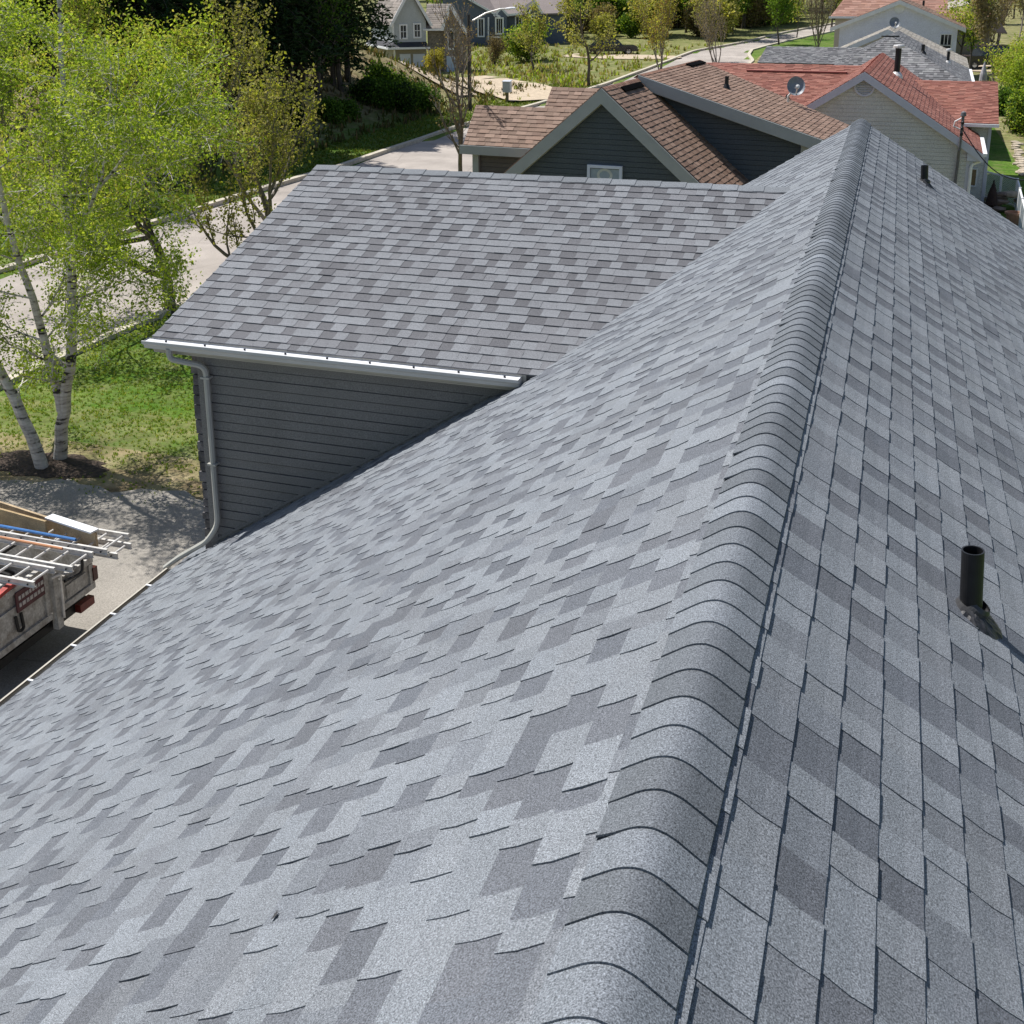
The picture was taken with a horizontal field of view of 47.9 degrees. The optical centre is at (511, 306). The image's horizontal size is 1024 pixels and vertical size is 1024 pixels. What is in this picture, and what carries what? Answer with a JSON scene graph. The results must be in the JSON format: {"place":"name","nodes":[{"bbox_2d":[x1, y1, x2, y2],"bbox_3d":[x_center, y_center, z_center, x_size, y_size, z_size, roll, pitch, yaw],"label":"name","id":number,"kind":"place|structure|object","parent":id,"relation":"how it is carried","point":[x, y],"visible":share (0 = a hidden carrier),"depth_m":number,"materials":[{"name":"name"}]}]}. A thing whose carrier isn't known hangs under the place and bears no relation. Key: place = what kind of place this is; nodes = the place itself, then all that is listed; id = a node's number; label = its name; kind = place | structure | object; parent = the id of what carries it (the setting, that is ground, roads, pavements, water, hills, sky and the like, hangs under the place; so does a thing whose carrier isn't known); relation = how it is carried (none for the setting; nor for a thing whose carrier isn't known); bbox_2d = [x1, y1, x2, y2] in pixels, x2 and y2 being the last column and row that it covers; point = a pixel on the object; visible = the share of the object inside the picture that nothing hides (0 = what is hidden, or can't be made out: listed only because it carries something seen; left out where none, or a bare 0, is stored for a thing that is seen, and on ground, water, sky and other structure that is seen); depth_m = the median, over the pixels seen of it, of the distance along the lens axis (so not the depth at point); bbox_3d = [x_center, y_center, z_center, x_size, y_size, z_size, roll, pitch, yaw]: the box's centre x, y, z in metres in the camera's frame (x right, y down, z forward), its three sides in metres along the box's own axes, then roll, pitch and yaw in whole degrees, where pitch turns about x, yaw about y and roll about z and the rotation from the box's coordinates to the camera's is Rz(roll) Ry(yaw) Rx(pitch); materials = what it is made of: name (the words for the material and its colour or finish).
{"place":"outdoors","nodes":[
{"label":"outdoors","id":0,"kind":"place"},
{"bbox_2d":[0,323,199,506],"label":"lawn grass","id":1,"kind":"structure","parent":0,"point":[118,403],"depth_m":25.27,"materials":[{"name":"green plant"}]},
{"bbox_2d":[0,479,204,699],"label":"driveway","id":2,"kind":"structure","parent":0,"point":[160,532],"depth_m":19.61,"materials":[{"name":"concrete"}]},
{"bbox_2d":[0,543,97,669],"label":"work truck","id":3,"kind":"object","parent":2,"relation":"on","point":[45,606],"visible":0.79,"depth_m":15.52,"materials":[{"name":"metal"}]},
{"bbox_2d":[0,508,48,538],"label":"plywood board","id":4,"kind":"object","parent":3,"relation":"on","point":[13,519],"visible":0.5,"depth_m":16.04,"materials":[{"name":"brown wood"}]},
{"bbox_2d":[0,557,55,587],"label":"extension ladder","id":5,"kind":"object","parent":3,"relation":"on","point":[26,566],"visible":1,"depth_m":14.98,"materials":[{"name":"metal"}]},
{"bbox_2d":[0,536,93,572],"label":"extension ladder","id":6,"kind":"object","parent":3,"relation":"on","point":[71,551],"visible":0.7,"depth_m":15.39,"materials":[{"name":"metal"}]},
{"bbox_2d":[0,536,62,549],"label":"orange pole","id":7,"kind":"object","parent":6,"relation":"on","point":[32,543],"visible":1,"depth_m":15.51,"materials":[{"name":"paint"}]},
{"bbox_2d":[0,501,98,546],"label":"wooden board","id":8,"kind":"object","parent":3,"relation":"on","point":[84,537],"visible":0.5,"depth_m":16.02,"materials":[{"name":"brown wood"}]},
{"bbox_2d":[45,514,98,533],"bbox_3d":[-6.054,2.982,15.833,0.921,0.025,0.140,9,18,29],"label":"white plank","id":9,"kind":"object","parent":8,"relation":"on","point":[76,525],"visible":1,"depth_m":15.81,"materials":[{"name":"paint"}]},
{"bbox_2d":[0,524,129,554],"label":"extension ladder","id":10,"kind":"object","parent":3,"relation":"on","point":[102,533],"visible":0.57,"depth_m":15.80,"materials":[{"name":"metal"}]},
{"bbox_2d":[0,524,76,540],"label":"blue pole","id":11,"kind":"object","parent":10,"relation":"on","point":[39,533],"visible":1,"depth_m":15.79,"materials":[{"name":"paint"}]},
{"bbox_2d":[54,537,131,559],"bbox_3d":[-7.464,3.143,16.381,4.600,0.085,0.353,5,16,17],"label":"extension ladder","id":12,"kind":"object","parent":3,"relation":"on","point":[120,545],"visible":0.27,"depth_m":15.84,"materials":[{"name":"metal"}]},
{"bbox_2d":[398,60,551,100],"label":"gravel path","id":13,"kind":"structure","parent":0,"point":[537,93],"depth_m":78.47,"materials":[{"name":"beige gravel"}]},
{"bbox_2d":[0,0,967,374],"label":"road","id":14,"kind":"structure","parent":0,"point":[434,154],"depth_m":39.11,"materials":[{"name":"concrete"}]},
{"bbox_2d":[0,119,1023,1023],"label":"shingled house","id":15,"kind":"structure","parent":0,"point":[580,601],"depth_m":4.78,"materials":[{"name":"grey"}]},
{"bbox_2d":[0,0,1023,499],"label":"ground","id":16,"kind":"structure","parent":0,"point":[1000,158],"depth_m":29.82,"materials":[{"name":"green plant"}]},
{"bbox_2d":[0,0,44,215],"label":"young poplar","id":17,"kind":"object","parent":16,"relation":"on","point":[5,96],"visible":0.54,"depth_m":41.38,"materials":[{"name":"green plant"}]},
{"bbox_2d":[0,280,63,469],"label":"birch tree","id":18,"kind":"object","parent":16,"relation":"on","point":[37,452],"visible":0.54,"depth_m":21.96,"materials":[{"name":"green plant"}]},
{"bbox_2d":[0,450,108,479],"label":"mulch","id":19,"kind":"object","parent":16,"relation":"on","point":[69,466],"visible":0.92,"depth_m":22.15,"materials":[{"name":"brown plant"}]},
{"bbox_2d":[0,0,266,459],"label":"birch tree","id":20,"kind":"object","parent":19,"relation":"on","point":[91,240],"visible":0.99,"depth_m":20.00,"materials":[{"name":"green plant"}]},
{"bbox_2d":[1,0,123,86],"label":"spruce tree","id":21,"kind":"object","parent":16,"relation":"on","point":[53,68],"visible":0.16,"depth_m":50.84,"materials":[{"name":"green plant"}]},
{"bbox_2d":[34,0,126,193],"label":"young poplar","id":22,"kind":"object","parent":16,"relation":"on","point":[80,15],"visible":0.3,"depth_m":43.57,"materials":[{"name":"green plant"}]},
{"bbox_2d":[58,0,173,86],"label":"spruce tree","id":23,"kind":"object","parent":16,"relation":"on","point":[143,16],"visible":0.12,"depth_m":52.83,"materials":[{"name":"green plant"}]},
{"bbox_2d":[0,0,233,313],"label":"maple tree","id":24,"kind":"object","parent":16,"relation":"on","point":[146,227],"visible":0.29,"depth_m":30.96,"materials":[{"name":"green plant"}]},
{"bbox_2d":[81,0,172,90],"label":"poplar tree","id":25,"kind":"object","parent":16,"relation":"on","point":[108,10],"visible":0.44,"depth_m":51.48,"materials":[{"name":"green plant"}]},
{"bbox_2d":[97,0,230,99],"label":"spruce tree","id":26,"kind":"object","parent":16,"relation":"on","point":[158,6],"visible":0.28,"depth_m":53.46,"materials":[{"name":"green plant"}]},
{"bbox_2d":[87,0,326,257],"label":"budding tree","id":27,"kind":"object","parent":16,"relation":"on","point":[257,115],"visible":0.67,"depth_m":32.01,"materials":[{"name":"green plant"}]},
{"bbox_2d":[160,0,264,92],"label":"spruce tree","id":28,"kind":"object","parent":16,"relation":"on","point":[206,27],"visible":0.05,"depth_m":55.94,"materials":[{"name":"green plant"}]},
{"bbox_2d":[165,0,273,109],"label":"spruce tree","id":29,"kind":"object","parent":16,"relation":"on","point":[222,3],"visible":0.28,"depth_m":56.11,"materials":[{"name":"green plant"}]},
{"bbox_2d":[222,0,294,74],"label":"spruce tree","id":30,"kind":"object","parent":16,"relation":"on","point":[264,2],"visible":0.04,"depth_m":59.82,"materials":[{"name":"green plant"}]},
{"bbox_2d":[223,0,308,86],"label":"spruce tree","id":31,"kind":"object","parent":16,"relation":"on","point":[270,26],"visible":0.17,"depth_m":59.78,"materials":[{"name":"green plant"}]},
{"bbox_2d":[0,41,543,236],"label":"undergrowth","id":32,"kind":"object","parent":16,"relation":"on","point":[406,118],"visible":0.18,"depth_m":62.95,"materials":[{"name":"green plant"}]},
{"bbox_2d":[244,0,329,78],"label":"spruce tree","id":33,"kind":"object","parent":16,"relation":"on","point":[295,46],"visible":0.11,"depth_m":61.11,"materials":[{"name":"green plant"}]},
{"bbox_2d":[241,0,339,96],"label":"spruce tree","id":34,"kind":"object","parent":16,"relation":"on","point":[299,55],"visible":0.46,"depth_m":60.71,"materials":[{"name":"green plant"}]},
{"bbox_2d":[275,94,309,129],"bbox_3d":[-11.479,-9.834,59.380,2.043,2.129,2.442,5,16,17],"label":"bush","id":35,"kind":"object","parent":16,"relation":"on","point":[298,114],"visible":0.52,"depth_m":59.10,"materials":[{"name":"green plant"}]},
{"bbox_2d":[0,81,600,255],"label":"verge grass","id":36,"kind":"structure","parent":16,"relation":"on","point":[390,133],"depth_m":56.53,"materials":[{"name":"green plant"}]},
{"bbox_2d":[258,0,344,90],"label":"spruce tree","id":37,"kind":"object","parent":16,"relation":"on","point":[290,68],"visible":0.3,"depth_m":62.30,"materials":[{"name":"green plant"}]},
{"bbox_2d":[281,0,358,82],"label":"spruce tree","id":38,"kind":"object","parent":16,"relation":"on","point":[337,28],"visible":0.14,"depth_m":63.07,"materials":[{"name":"green plant"}]},
{"bbox_2d":[285,0,370,78],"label":"spruce tree","id":39,"kind":"object","parent":16,"relation":"on","point":[340,43],"visible":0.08,"depth_m":66.38,"materials":[{"name":"green plant"}]},
{"bbox_2d":[298,0,361,97],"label":"poplar tree","id":40,"kind":"object","parent":16,"relation":"on","point":[318,76],"visible":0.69,"depth_m":63.06,"materials":[{"name":"green plant"}]},
{"bbox_2d":[310,94,349,125],"bbox_3d":[-9.833,-10.434,62.142,1.976,2.062,2.042,5,16,17],"label":"bush","id":41,"kind":"object","parent":16,"relation":"on","point":[333,110],"visible":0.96,"depth_m":61.73,"materials":[{"name":"green plant"}]},
{"bbox_2d":[300,0,361,92],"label":"poplar tree","id":42,"kind":"object","parent":16,"relation":"on","point":[339,76],"visible":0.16,"depth_m":66.55,"materials":[{"name":"green plant"}]},
{"bbox_2d":[308,0,369,86],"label":"spruce tree","id":43,"kind":"object","parent":16,"relation":"on","point":[331,65],"visible":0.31,"depth_m":66.03,"materials":[{"name":"green plant"}]},
{"bbox_2d":[328,94,362,120],"bbox_3d":[-9.240,-10.680,63.719,2.007,2.233,1.851,-3,16,-10],"label":"bush","id":44,"kind":"object","parent":16,"relation":"on","point":[351,108],"visible":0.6,"depth_m":63.35,"materials":[{"name":"green plant"}]},
{"bbox_2d":[313,0,402,82],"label":"pine tree","id":45,"kind":"object","parent":16,"relation":"on","point":[376,24],"visible":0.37,"depth_m":66.89,"materials":[{"name":"green plant"}]},
{"bbox_2d":[341,70,382,107],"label":"bush","id":46,"kind":"object","parent":16,"relation":"on","point":[362,92],"visible":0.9,"depth_m":66.65,"materials":[{"name":"green plant"}]},
{"bbox_2d":[362,59,394,82],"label":"bush","id":47,"kind":"object","parent":16,"relation":"on","point":[378,69],"visible":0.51,"depth_m":69.13,"materials":[{"name":"green plant"}]},
{"bbox_2d":[370,73,403,110],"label":"bush","id":48,"kind":"object","parent":16,"relation":"on","point":[385,89],"visible":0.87,"depth_m":66.93,"materials":[{"name":"green plant"}]},
{"bbox_2d":[387,66,414,84],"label":"bush","id":49,"kind":"object","parent":16,"relation":"on","point":[401,76],"visible":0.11,"depth_m":69.54,"materials":[{"name":"green plant"}]},
{"bbox_2d":[388,76,424,114],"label":"bush","id":50,"kind":"object","parent":16,"relation":"on","point":[409,101],"visible":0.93,"depth_m":67.28,"materials":[{"name":"green plant"}]},
{"bbox_2d":[364,0,466,71],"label":"stone front house","id":51,"kind":"structure","parent":16,"relation":"on","point":[412,23],"depth_m":93.84,"materials":[{"name":"white paint"}]},
{"bbox_2d":[407,79,448,111],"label":"bush","id":52,"kind":"object","parent":16,"relation":"on","point":[425,88],"visible":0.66,"depth_m":68.78,"materials":[{"name":"green plant"}]},
{"bbox_2d":[421,43,447,73],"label":"bush","id":53,"kind":"object","parent":16,"relation":"on","point":[439,54],"visible":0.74,"depth_m":78.84,"materials":[{"name":"yellow plant"}]},
{"bbox_2d":[422,0,480,170],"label":"bare tree","id":54,"kind":"object","parent":16,"relation":"on","point":[459,125],"visible":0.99,"depth_m":33.82,"materials":[{"name":"brown plant"}]},
{"bbox_2d":[0,0,951,272],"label":"curb","id":55,"kind":"structure","parent":16,"relation":"on","point":[350,162],"depth_m":56.71,"materials":[{"name":"concrete"}]},
{"bbox_2d":[0,3,969,390],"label":"curb","id":56,"kind":"structure","parent":16,"relation":"on","point":[160,313],"depth_m":30.47,"materials":[{"name":"concrete"}]},
{"bbox_2d":[467,7,515,110],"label":"street lamp","id":57,"kind":"object","parent":16,"relation":"on","point":[469,62],"visible":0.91,"depth_m":69.48,"materials":[{"name":"metal"}]},
{"bbox_2d":[482,29,509,64],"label":"bush","id":58,"kind":"object","parent":16,"relation":"on","point":[495,51],"visible":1,"depth_m":98.79,"materials":[{"name":"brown plant"}]},
{"bbox_2d":[443,0,565,44],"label":"blue house","id":59,"kind":"structure","parent":16,"relation":"on","point":[498,21],"depth_m":118.58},
{"bbox_2d":[499,16,553,62],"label":"bush","id":60,"kind":"object","parent":16,"relation":"on","point":[515,49],"visible":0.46,"depth_m":100.72,"materials":[{"name":"green plant"}]},
{"bbox_2d":[507,0,551,69],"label":"yellow tree","id":61,"kind":"object","parent":16,"relation":"on","point":[541,27],"visible":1,"depth_m":93.94,"materials":[{"name":"green plant"}]},
{"bbox_2d":[566,0,594,36],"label":"scrub bush","id":62,"kind":"object","parent":16,"relation":"on","point":[578,16],"visible":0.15,"depth_m":124.71,"materials":[{"name":"green plant"}]},
{"bbox_2d":[548,0,619,85],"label":"yellow tree","id":63,"kind":"object","parent":16,"relation":"on","point":[568,6],"visible":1,"depth_m":80.48,"materials":[{"name":"green plant"}]},
{"bbox_2d":[586,9,615,38],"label":"scrub bush","id":64,"kind":"object","parent":16,"relation":"on","point":[599,21],"visible":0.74,"depth_m":123.65,"materials":[{"name":"green plant"}]},
{"bbox_2d":[588,2,619,31],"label":"scrub bush","id":65,"kind":"object","parent":16,"relation":"on","point":[598,10],"visible":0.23,"depth_m":126.52,"materials":[{"name":"green plant"}]},
{"bbox_2d":[579,0,634,32],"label":"tree","id":66,"kind":"object","parent":16,"relation":"on","point":[620,5],"visible":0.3,"depth_m":130.47,"materials":[{"name":"green plant"}]},
{"bbox_2d":[564,53,679,58],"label":"parking pad","id":67,"kind":"object","parent":16,"relation":"on","point":[625,56],"visible":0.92,"depth_m":104.13,"materials":[{"name":"grey concrete"}]},
{"bbox_2d":[588,38,637,53],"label":"dark car","id":68,"kind":"object","parent":67,"relation":"on","point":[627,49],"visible":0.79,"depth_m":106.31,"materials":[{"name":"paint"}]},
{"bbox_2d":[615,10,640,38],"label":"scrub bush","id":69,"kind":"object","parent":16,"relation":"on","point":[627,28],"visible":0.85,"depth_m":123.80,"materials":[{"name":"green plant"}]},
{"bbox_2d":[623,0,678,36],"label":"scrub bush","id":70,"kind":"object","parent":16,"relation":"on","point":[646,2],"visible":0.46,"depth_m":122.34,"materials":[{"name":"green plant"}]},
{"bbox_2d":[631,0,681,69],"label":"orange tree","id":71,"kind":"object","parent":16,"relation":"on","point":[663,14],"visible":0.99,"depth_m":92.53,"materials":[{"name":"green plant"}]},
{"bbox_2d":[681,0,707,36],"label":"scrub bush","id":72,"kind":"object","parent":16,"relation":"on","point":[690,24],"visible":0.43,"depth_m":124.85,"materials":[{"name":"green plant"}]},
{"bbox_2d":[689,0,727,62],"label":"grey tree","id":73,"kind":"object","parent":16,"relation":"on","point":[708,32],"visible":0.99,"depth_m":98.37,"materials":[{"name":"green plant"}]},
{"bbox_2d":[689,0,744,39],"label":"scrub bush","id":74,"kind":"object","parent":16,"relation":"on","point":[729,15],"visible":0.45,"depth_m":118.63,"materials":[{"name":"green plant"}]},
{"bbox_2d":[736,0,774,27],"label":"scrub bush","id":75,"kind":"object","parent":16,"relation":"on","point":[760,12],"visible":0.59,"depth_m":136.01,"materials":[{"name":"green plant"}]},
{"bbox_2d":[764,0,801,44],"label":"lollipop tree","id":76,"kind":"object","parent":16,"relation":"on","point":[776,6],"visible":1,"depth_m":113.44,"materials":[{"name":"green plant"}]},
{"bbox_2d":[794,0,837,46],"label":"brown tree","id":77,"kind":"object","parent":16,"relation":"on","point":[816,22],"visible":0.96,"depth_m":107.68,"materials":[{"name":"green plant"}]},
{"bbox_2d":[706,44,998,202],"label":"cream house","id":78,"kind":"structure","parent":16,"relation":"on","point":[924,121],"depth_m":37.40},
{"bbox_2d":[757,31,974,80],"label":"roof","id":79,"kind":"structure","parent":16,"relation":"on","point":[920,60],"depth_m":54.54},
{"bbox_2d":[842,26,968,68],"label":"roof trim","id":80,"kind":"structure","parent":79,"relation":"attached to","point":[889,30],"depth_m":66.39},
{"bbox_2d":[829,0,965,52],"bbox_3d":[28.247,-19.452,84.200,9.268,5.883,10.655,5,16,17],"label":"white house","id":81,"kind":"structure","parent":16,"relation":"on","point":[934,26],"depth_m":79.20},
{"bbox_2d":[936,0,999,54],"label":"side tree","id":82,"kind":"object","parent":16,"relation":"on","point":[969,16],"visible":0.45,"depth_m":83.47,"materials":[{"name":"green plant"}]},
{"bbox_2d":[951,0,992,68],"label":"side tree","id":83,"kind":"object","parent":16,"relation":"on","point":[973,41],"visible":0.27,"depth_m":87.17,"materials":[{"name":"green plant"}]},
{"bbox_2d":[947,11,1006,53],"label":"house","id":84,"kind":"structure","parent":16,"relation":"on","point":[1001,30],"depth_m":102.64,"materials":[{"name":"grey"}]},
{"bbox_2d":[972,65,996,71],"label":"parking pad","id":85,"kind":"object","parent":16,"relation":"on","point":[979,68],"visible":0.17,"depth_m":90.92,"materials":[{"name":"beige concrete"}]},
{"bbox_2d":[962,44,1013,68],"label":"black suv","id":86,"kind":"object","parent":85,"relation":"on","point":[979,54],"visible":0.3,"depth_m":90.38,"materials":[{"name":"paint"}]},
{"bbox_2d":[969,0,1012,81],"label":"side tree","id":87,"kind":"object","parent":16,"relation":"on","point":[984,20],"visible":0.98,"depth_m":75.62,"materials":[{"name":"green plant"}]},
{"bbox_2d":[985,180,997,207],"bbox_3d":[16.244,-3.706,38.968,0.400,1.180,0.400,5,16,17],"label":"folded parasol","id":88,"kind":"object","parent":16,"relation":"on","point":[992,199],"visible":0.73,"depth_m":38.84,"materials":[{"name":"brown fabric"}]},
{"bbox_2d":[978,31,1023,86],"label":"bush","id":89,"kind":"object","parent":16,"relation":"on","point":[1002,59],"visible":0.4,"depth_m":72.12,"materials":[{"name":"green plant"}]},
{"bbox_2d":[984,170,1023,229],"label":"chain link fence","id":90,"kind":"object","parent":16,"relation":"on","point":[1019,205],"visible":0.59,"depth_m":39.91,"materials":[{"name":"grey metal"}]},
{"bbox_2d":[990,0,1018,44],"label":"side tree","id":91,"kind":"object","parent":16,"relation":"on","point":[1010,3],"visible":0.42,"depth_m":105.13,"materials":[{"name":"green plant"}]},
{"bbox_2d":[998,83,1017,115],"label":"bush","id":92,"kind":"object","parent":16,"relation":"on","point":[1002,98],"visible":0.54,"depth_m":65.33,"materials":[{"name":"green plant"}]},
{"bbox_2d":[993,42,1023,93],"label":"bush","id":93,"kind":"object","parent":16,"relation":"on","point":[1018,68],"visible":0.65,"depth_m":66.64,"materials":[{"name":"green plant"}]},
{"bbox_2d":[998,80,1023,135],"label":"bush","id":94,"kind":"object","parent":16,"relation":"on","point":[1019,98],"visible":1,"depth_m":56.58,"materials":[{"name":"green plant"}]},
{"bbox_2d":[999,102,1023,133],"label":"bush","id":95,"kind":"object","parent":16,"relation":"on","point":[1006,123],"visible":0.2,"depth_m":58.14,"materials":[{"name":"green plant"}]},
{"bbox_2d":[449,42,707,107],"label":"meadow grass","id":96,"kind":"structure","parent":0,"point":[552,78],"depth_m":95.30,"materials":[{"name":"green plant"}]},
{"bbox_2d":[459,60,848,184],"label":"brown roof house","id":97,"kind":"structure","parent":0,"point":[698,121],"depth_m":29.21,"materials":[{"name":"black"}]},
{"bbox_2d":[587,164,622,178],"bbox_3d":[2.241,-3.043,27.870,0.880,0.760,0.080,6,17,22],"label":"window","id":98,"kind":"structure","parent":97,"relation":"in","point":[593,171],"depth_m":27.80,"materials":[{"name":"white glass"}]},
{"bbox_2d":[787,76,804,101],"bbox_3d":[7.899,-6.033,32.097,0.490,0.724,0.552,5,16,17],"label":"satellite dish","id":99,"kind":"object","parent":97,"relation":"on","point":[795,85],"visible":1,"depth_m":32.23,"materials":[{"name":"metal"}]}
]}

